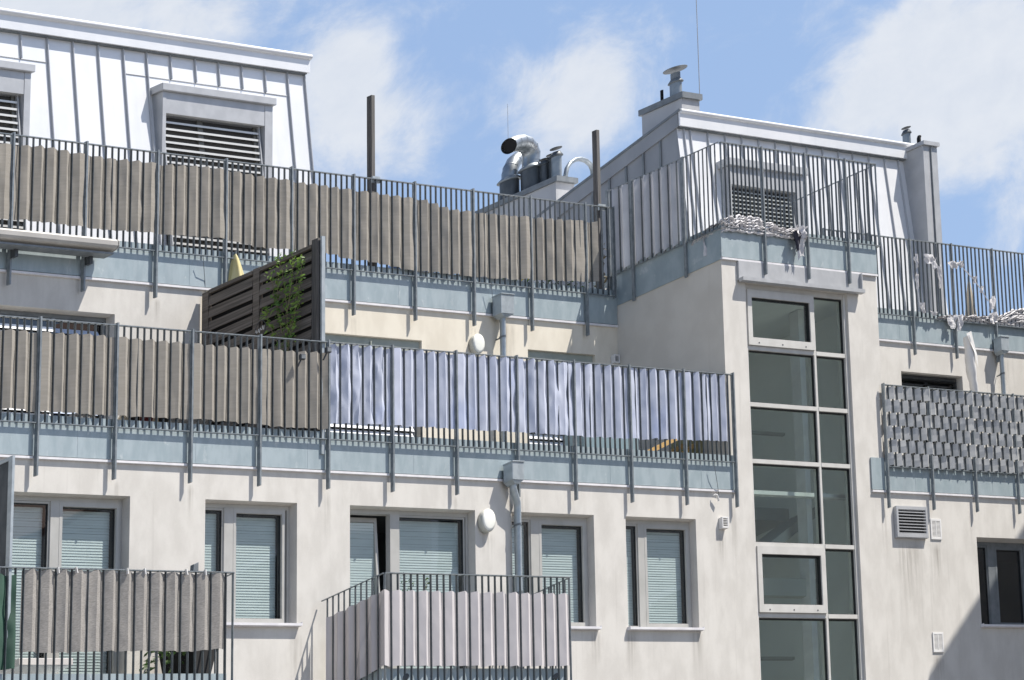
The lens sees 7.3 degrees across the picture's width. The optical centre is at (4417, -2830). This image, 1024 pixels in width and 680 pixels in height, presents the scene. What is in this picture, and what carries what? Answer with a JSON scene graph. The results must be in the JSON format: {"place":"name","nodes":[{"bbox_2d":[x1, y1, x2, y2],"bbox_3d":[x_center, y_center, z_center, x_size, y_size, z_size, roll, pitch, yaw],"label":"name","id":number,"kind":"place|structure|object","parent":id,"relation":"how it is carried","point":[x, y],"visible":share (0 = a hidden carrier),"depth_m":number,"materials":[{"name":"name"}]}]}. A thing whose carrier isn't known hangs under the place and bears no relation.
{"place":"outdoors","nodes":[
{"label":"outdoors","id":0,"kind":"place"},
{"bbox_2d":[67,413,91,417],"bbox_3d":[-51.084,38.386,59.358,0.250,0.354,0.339,-21,-32,-14],"label":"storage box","id":1,"kind":"object","parent":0,"point":[82,415],"visible":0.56,"depth_m":59.41,"materials":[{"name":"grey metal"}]},
{"bbox_2d":[171,418,206,424],"bbox_3d":[-51.055,39.319,60.769,0.250,0.389,0.690,-21,-32,-14],"label":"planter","id":2,"kind":"object","parent":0,"point":[179,420],"visible":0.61,"depth_m":60.83,"materials":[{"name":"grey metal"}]},
{"bbox_2d":[0,0,1023,315],"label":"sky","id":3,"kind":"structure","parent":0,"point":[442,76],"materials":[{"name":"blue"}]},
{"bbox_2d":[565,435,637,449],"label":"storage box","id":4,"kind":"object","parent":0,"point":[602,442],"visible":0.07,"depth_m":67.92,"materials":[{"name":"grey"}]},
{"bbox_2d":[594,243,609,289],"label":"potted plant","id":5,"kind":"object","parent":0,"point":[604,257],"visible":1,"depth_m":70.60,"materials":[{"name":"green plant"}]},
{"label":"ground","id":6,"kind":"structure","parent":0,"visible":0},
{"bbox_2d":[0,8,1023,679],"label":"apartment building","id":7,"kind":"structure","parent":6,"relation":"on","point":[806,564],"depth_m":67.41,"materials":[{"name":"paint"}]},
{"bbox_2d":[0,60,34,229],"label":"dormer window","id":8,"kind":"structure","parent":7,"relation":"in","point":[15,77],"depth_m":62.85,"materials":[{"name":"grey metal"}]},
{"bbox_2d":[0,310,105,418],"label":"window","id":9,"kind":"structure","parent":7,"relation":"in","point":[2,312],"depth_m":61.04,"materials":[{"name":"grey metal"}]},
{"bbox_2d":[0,228,119,265],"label":"awning","id":10,"kind":"object","parent":7,"relation":"attached to","point":[14,241],"visible":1,"depth_m":61.16,"materials":[{"name":"grey metal"}]},
{"bbox_2d":[12,496,121,673],"bbox_3d":[-50.301,39.197,57.650,0.553,1.974,2.658,-21,-32,-14],"label":"window","id":11,"kind":"structure","parent":7,"relation":"in","point":[52,532],"depth_m":58.36,"materials":[{"name":"black"}]},
{"bbox_2d":[0,566,234,679],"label":"balcony","id":12,"kind":"structure","parent":7,"relation":"attached to","point":[216,675],"depth_m":57.59,"materials":[{"name":"metal"}]},
{"bbox_2d":[0,455,14,636],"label":"balcony divider","id":13,"kind":"object","parent":12,"relation":"attached to","point":[7,471],"visible":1,"depth_m":56.69,"materials":[{"name":"metal"}]},
{"bbox_2d":[0,573,16,669],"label":"privacy screen","id":14,"kind":"object","parent":12,"relation":"attached to","point":[10,644],"visible":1,"depth_m":56.11,"materials":[{"name":"green fabric"}]},
{"bbox_2d":[0,658,72,673],"bbox_3d":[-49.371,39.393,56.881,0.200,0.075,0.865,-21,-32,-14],"label":"sun lounger","id":15,"kind":"object","parent":12,"relation":"on","point":[41,665],"depth_m":56.85,"materials":[{"name":"white plastic"}]},
{"bbox_2d":[19,569,223,652],"bbox_3d":[-49.090,39.375,57.742,0.050,0.859,3.344,-21,-32,-14],"label":"privacy screen","id":16,"kind":"object","parent":12,"relation":"attached to","point":[80,583],"visible":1,"depth_m":57.66,"materials":[{"name":"grey fabric"}]},
{"bbox_2d":[139,649,213,673],"bbox_3d":[-49.317,40.580,58.676,0.398,0.578,0.952,-21,-32,-14],"label":"balcony planter","id":17,"kind":"object","parent":12,"relation":"on","point":[183,662],"visible":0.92,"depth_m":58.73,"materials":[{"name":"black"}]},
{"bbox_2d":[190,562,198,570],"bbox_3d":[-49.355,39.696,58.986,0.040,0.099,0.089,-21,-32,-14],"label":"box","id":18,"kind":"object","parent":12,"relation":"attached to","point":[194,567],"visible":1,"depth_m":58.97,"materials":[{"name":"grey metal"}]},
{"bbox_2d":[118,415,139,420],"bbox_3d":[-50.876,38.556,59.878,0.124,0.240,0.240,-21,-32,-14],"label":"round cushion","id":19,"kind":"object","parent":7,"relation":"on","point":[132,418],"visible":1,"depth_m":59.83,"materials":[{"name":"beige fabric"}]},
{"bbox_2d":[140,417,152,420],"bbox_3d":[-50.881,38.673,60.060,0.124,0.240,0.240,-21,-32,-14],"label":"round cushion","id":20,"kind":"object","parent":7,"relation":"on","point":[145,418],"visible":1,"depth_m":60.05,"materials":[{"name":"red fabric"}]},
{"bbox_2d":[152,417,167,421],"bbox_3d":[-50.886,38.827,60.298,0.124,0.240,0.240,-21,-32,-14],"label":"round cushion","id":21,"kind":"object","parent":7,"relation":"on","point":[160,420],"visible":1,"depth_m":60.26,"materials":[{"name":"black fabric"}]},
{"bbox_2d":[150,82,276,255],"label":"dormer window","id":22,"kind":"structure","parent":7,"relation":"in","point":[189,120],"depth_m":65.81,"materials":[{"name":"grey metal"}]},
{"bbox_2d":[228,251,243,280],"bbox_3d":[-52.471,40.189,63.318,0.516,2.900,0.521,9,-48,-46],"label":"parasol","id":23,"kind":"object","parent":7,"relation":"on","point":[235,270],"visible":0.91,"depth_m":63.92,"materials":[{"name":"yellow fabric"}]},
{"bbox_2d":[205,503,302,626],"bbox_3d":[-50.387,40.922,60.653,0.673,1.384,1.719,-21,-32,-14],"label":"window","id":24,"kind":"structure","parent":7,"relation":"in","point":[251,542],"depth_m":60.95,"materials":[{"name":"black"}]},
{"bbox_2d":[201,236,324,454],"bbox_3d":[-51.756,39.862,62.879,1.344,2.538,0.101,-21,-32,-14],"label":"timber screen","id":25,"kind":"object","parent":7,"relation":"on","point":[235,305],"visible":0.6,"depth_m":63.24,"materials":[{"name":"brown wood"}]},
{"bbox_2d":[255,320,265,335],"bbox_3d":[-51.923,39.447,63.044,0.125,0.189,0.020,-21,-32,-14],"label":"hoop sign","id":26,"kind":"object","parent":25,"relation":"attached to","point":[256,332],"visible":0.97,"depth_m":63.04,"materials":[{"name":"metal"}]},
{"bbox_2d":[260,249,305,429],"bbox_3d":[-51.472,39.641,62.846,0.539,2.401,0.300,-21,-32,-14],"label":"climbing plant","id":27,"kind":"object","parent":7,"relation":"on","point":[277,303],"visible":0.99,"depth_m":63.17,"materials":[{"name":"green plant"}]},
{"bbox_2d":[0,132,616,335],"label":"terrace railing","id":28,"kind":"object","parent":7,"relation":"attached to","point":[155,250],"visible":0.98,"depth_m":65.77,"materials":[{"name":"metal"}]},
{"bbox_2d":[0,143,598,281],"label":"privacy screen","id":29,"kind":"object","parent":28,"relation":"attached to","point":[578,262],"visible":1,"depth_m":65.01,"materials":[{"name":"beige fabric"}]},
{"bbox_2d":[0,315,738,507],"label":"terrace railing","id":30,"kind":"object","parent":7,"relation":"attached to","point":[190,431],"visible":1,"depth_m":63.43,"materials":[{"name":"metal"}]},
{"bbox_2d":[0,329,327,429],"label":"privacy screen","id":31,"kind":"object","parent":30,"relation":"attached to","point":[74,371],"visible":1,"depth_m":60.35,"materials":[{"name":"beige fabric"}]},
{"bbox_2d":[297,354,305,366],"bbox_3d":[-50.977,39.507,62.508,0.057,0.138,0.093,-21,-32,-14],"label":"floodlight","id":32,"kind":"object","parent":30,"relation":"attached to","point":[302,356],"visible":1,"depth_m":62.50,"materials":[{"name":"metal"}]},
{"bbox_2d":[323,347,331,359],"bbox_3d":[-51.023,39.706,62.959,0.057,0.138,0.093,-21,-32,-14],"label":"floodlight","id":33,"kind":"object","parent":30,"relation":"attached to","point":[328,349],"visible":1,"depth_m":62.96,"materials":[{"name":"metal"}]},
{"bbox_2d":[330,344,727,441],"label":"privacy screen","id":34,"kind":"object","parent":30,"relation":"attached to","point":[558,403],"visible":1,"depth_m":65.95,"materials":[{"name":"purple fabric"}]},
{"bbox_2d":[330,424,414,436],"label":"window","id":35,"kind":"structure","parent":7,"relation":"in","point":[396,431],"depth_m":65.49,"materials":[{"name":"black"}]},
{"bbox_2d":[367,95,379,265],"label":"timber post","id":36,"kind":"object","parent":7,"relation":"on","point":[370,136],"visible":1,"depth_m":67.09,"materials":[{"name":"grey wood"}]},
{"bbox_2d":[350,509,468,673],"bbox_3d":[-50.335,42.886,62.972,0.551,1.974,2.434,-21,-32,-14],"label":"window","id":37,"kind":"structure","parent":7,"relation":"in","point":[381,541],"depth_m":63.50,"materials":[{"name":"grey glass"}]},
{"bbox_2d":[321,572,571,679],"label":"balcony","id":38,"kind":"structure","parent":7,"relation":"attached to","point":[477,673],"depth_m":62.56,"materials":[{"name":"metal"}]},
{"bbox_2d":[403,673,408,679],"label":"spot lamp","id":39,"kind":"object","parent":38,"relation":"attached to","point":[406,676],"visible":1,"depth_m":61.37,"materials":[{"name":"metal"}]},
{"bbox_2d":[400,572,428,590],"bbox_3d":[-49.324,42.221,62.197,0.106,0.547,0.514,-21,-32,-14],"label":"balcony plant","id":40,"kind":"object","parent":38,"relation":"on","point":[413,584],"visible":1,"depth_m":62.21,"materials":[{"name":"green plant"}]},
{"bbox_2d":[326,589,569,679],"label":"privacy screen","id":41,"kind":"object","parent":38,"relation":"attached to","point":[437,629],"visible":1,"depth_m":62.36,"materials":[{"name":"fabric"}]},
{"bbox_2d":[553,673,558,679],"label":"spot lamp","id":42,"kind":"object","parent":38,"relation":"attached to","point":[555,676],"visible":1,"depth_m":63.77,"materials":[{"name":"metal"}]},
{"bbox_2d":[469,334,484,353],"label":"wall lamp","id":43,"kind":"object","parent":7,"relation":"attached to","point":[476,343],"visible":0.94,"depth_m":67.54,"materials":[{"name":"grey plastic"}]},
{"bbox_2d":[478,509,495,533],"bbox_3d":[-50.344,42.915,64.652,0.069,0.275,0.275,-21,-32,-14],"label":"wall lamp","id":44,"kind":"object","parent":7,"relation":"attached to","point":[486,520],"visible":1,"depth_m":64.61,"materials":[{"name":"grey"}]},
{"bbox_2d":[492,293,514,441],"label":"downpipe","id":45,"kind":"object","parent":7,"relation":"attached to","point":[503,306],"visible":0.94,"depth_m":68.11,"materials":[{"name":"metal"}]},
{"bbox_2d":[497,151,522,199],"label":"ventilation duct","id":46,"kind":"object","parent":7,"relation":"on","point":[508,183],"visible":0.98,"depth_m":74.47,"materials":[{"name":"metal"}]},
{"bbox_2d":[503,460,524,667],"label":"downpipe","id":47,"kind":"object","parent":7,"relation":"attached to","point":[513,473],"visible":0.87,"depth_m":65.18,"materials":[{"name":"metal"}]},
{"bbox_2d":[501,134,540,190],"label":"ventilation duct","id":48,"kind":"object","parent":7,"relation":"on","point":[526,147],"visible":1,"depth_m":74.52,"materials":[{"name":"metal"}]},
{"bbox_2d":[539,157,548,181],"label":"chimney flue","id":49,"kind":"object","parent":7,"relation":"on","point":[544,163],"visible":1,"depth_m":74.61,"materials":[{"name":"grey metal"}]},
{"bbox_2d":[529,432,562,441],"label":"window","id":50,"kind":"structure","parent":7,"relation":"in","point":[534,432],"depth_m":68.43,"materials":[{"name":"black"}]},
{"bbox_2d":[546,153,551,178],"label":"chimney flue","id":51,"kind":"object","parent":7,"relation":"on","point":[549,167],"visible":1,"depth_m":74.67,"materials":[{"name":"grey metal"}]},
{"bbox_2d":[549,146,562,176],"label":"chimney flue","id":52,"kind":"object","parent":7,"relation":"on","point":[555,157],"visible":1,"depth_m":74.66,"materials":[{"name":"metal"}]},
{"bbox_2d":[512,515,601,629],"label":"window","id":53,"kind":"structure","parent":7,"relation":"in","point":[551,546],"depth_m":65.90,"materials":[{"name":"black"}]},
{"bbox_2d":[563,157,592,176],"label":"flexible hose","id":54,"kind":"object","parent":7,"relation":"attached to","point":[588,162],"visible":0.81,"depth_m":75.30,"materials":[{"name":"metal"}]},
{"bbox_2d":[592,130,605,288],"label":"timber post","id":55,"kind":"object","parent":7,"relation":"on","point":[596,168],"visible":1,"depth_m":71.00,"materials":[{"name":"grey wood"}]},
{"bbox_2d":[611,354,619,364],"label":"wall vent","id":56,"kind":"object","parent":7,"relation":"attached to","point":[615,359],"depth_m":70.03,"materials":[{"name":"white plastic"}]},
{"bbox_2d":[660,90,663,100],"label":"vent pipe","id":57,"kind":"object","parent":7,"relation":"on","point":[661,95],"visible":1,"depth_m":75.31,"materials":[{"name":"black metal"}]},
{"bbox_2d":[626,520,704,630],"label":"window","id":58,"kind":"structure","parent":7,"relation":"in","point":[657,552],"depth_m":67.60,"materials":[{"name":"black"}]},
{"bbox_2d":[663,65,687,95],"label":"chimney flue","id":59,"kind":"object","parent":7,"relation":"on","point":[675,82],"visible":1,"depth_m":75.44,"materials":[{"name":"metal"}]},
{"bbox_2d":[649,439,702,453],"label":"timber lounger","id":60,"kind":"object","parent":7,"relation":"on","point":[681,443],"visible":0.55,"depth_m":69.48,"materials":[{"name":"brown wood"}]},
{"bbox_2d":[696,0,699,93],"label":"lightning rod","id":61,"kind":"object","parent":7,"relation":"attached to","point":[697,45],"visible":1,"depth_m":76.16,"materials":[{"name":"grey metal"}]},
{"bbox_2d":[719,517,728,529],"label":"wall vent","id":62,"kind":"object","parent":7,"relation":"attached to","point":[723,523],"depth_m":68.87,"materials":[{"name":"white plastic"}]},
{"bbox_2d":[605,142,879,300],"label":"terrace railing","id":63,"kind":"object","parent":7,"relation":"on","point":[847,211],"visible":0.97,"depth_m":72.23,"materials":[{"name":"metal"}]},
{"bbox_2d":[612,163,680,270],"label":"privacy screen","id":64,"kind":"object","parent":63,"relation":"attached to","point":[625,234],"visible":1,"depth_m":71.07,"materials":[{"name":"fabric"}]},
{"bbox_2d":[691,214,807,259],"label":"crumpled cloth","id":65,"kind":"object","parent":63,"relation":"hanging from","point":[798,235],"visible":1,"depth_m":71.77,"materials":[{"name":"grey fabric"}]},
{"bbox_2d":[716,157,807,228],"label":"dormer window","id":66,"kind":"structure","parent":7,"relation":"in","point":[717,163],"depth_m":75.95,"materials":[{"name":"grey metal"}]},
{"bbox_2d":[745,284,863,679],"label":"stair window","id":67,"kind":"structure","parent":7,"relation":"in","point":[807,349],"depth_m":71.15,"materials":[{"name":"black"}]},
{"bbox_2d":[901,126,911,142],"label":"chimney flue","id":68,"kind":"object","parent":7,"relation":"on","point":[906,135],"visible":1,"depth_m":80.24,"materials":[{"name":"metal"}]},
{"bbox_2d":[893,506,928,538],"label":"louvre grille","id":69,"kind":"object","parent":7,"relation":"attached to","point":[910,522],"visible":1,"depth_m":72.67,"materials":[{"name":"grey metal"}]},
{"bbox_2d":[822,228,1023,362],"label":"terrace railing","id":70,"kind":"object","parent":7,"relation":"attached to","point":[913,316],"visible":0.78,"depth_m":77.62,"materials":[{"name":"metal"}]},
{"bbox_2d":[913,254,1023,330],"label":"crumpled cloth","id":71,"kind":"object","parent":70,"relation":"attached to","point":[993,317],"visible":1,"depth_m":78.02,"materials":[{"name":"white fabric"}]},
{"bbox_2d":[901,375,958,457],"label":"window","id":72,"kind":"structure","parent":7,"relation":"in","point":[907,380],"depth_m":76.56,"materials":[{"name":"glass"}]},
{"bbox_2d":[930,519,941,539],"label":"vent grille","id":73,"kind":"object","parent":7,"relation":"attached to","point":[935,529],"visible":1,"depth_m":73.17,"materials":[{"name":"white plastic"}]},
{"bbox_2d":[932,632,943,652],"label":"vent grille","id":74,"kind":"object","parent":7,"relation":"attached to","point":[938,641],"visible":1,"depth_m":72.32,"materials":[{"name":"white plastic"}]},
{"bbox_2d":[881,383,1023,513],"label":"terrace railing","id":75,"kind":"object","parent":7,"relation":"attached to","point":[974,471],"visible":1,"depth_m":74.17,"materials":[{"name":"metal"}]},
{"bbox_2d":[886,386,1023,472],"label":"woven screen","id":76,"kind":"object","parent":75,"relation":"attached to","point":[946,425],"visible":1,"depth_m":74.34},
{"bbox_2d":[965,277,976,315],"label":"parasol","id":77,"kind":"object","parent":7,"relation":"on","point":[968,307],"visible":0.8,"depth_m":78.69,"materials":[{"name":"beige fabric"}]},
{"bbox_2d":[963,331,981,458],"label":"wrapped parasol","id":78,"kind":"object","parent":7,"relation":"on","point":[970,351],"visible":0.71,"depth_m":76.23,"materials":[{"name":"white fabric"}]},
{"bbox_2d":[977,542,1023,627],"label":"window","id":79,"kind":"structure","parent":7,"relation":"in","point":[1000,565],"depth_m":74.39,"materials":[{"name":"grey metal"}]},
{"bbox_2d":[993,336,1009,460],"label":"downpipe","id":80,"kind":"object","parent":7,"relation":"attached to","point":[1001,346],"visible":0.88,"depth_m":78.21,"materials":[{"name":"metal"}]}
]}

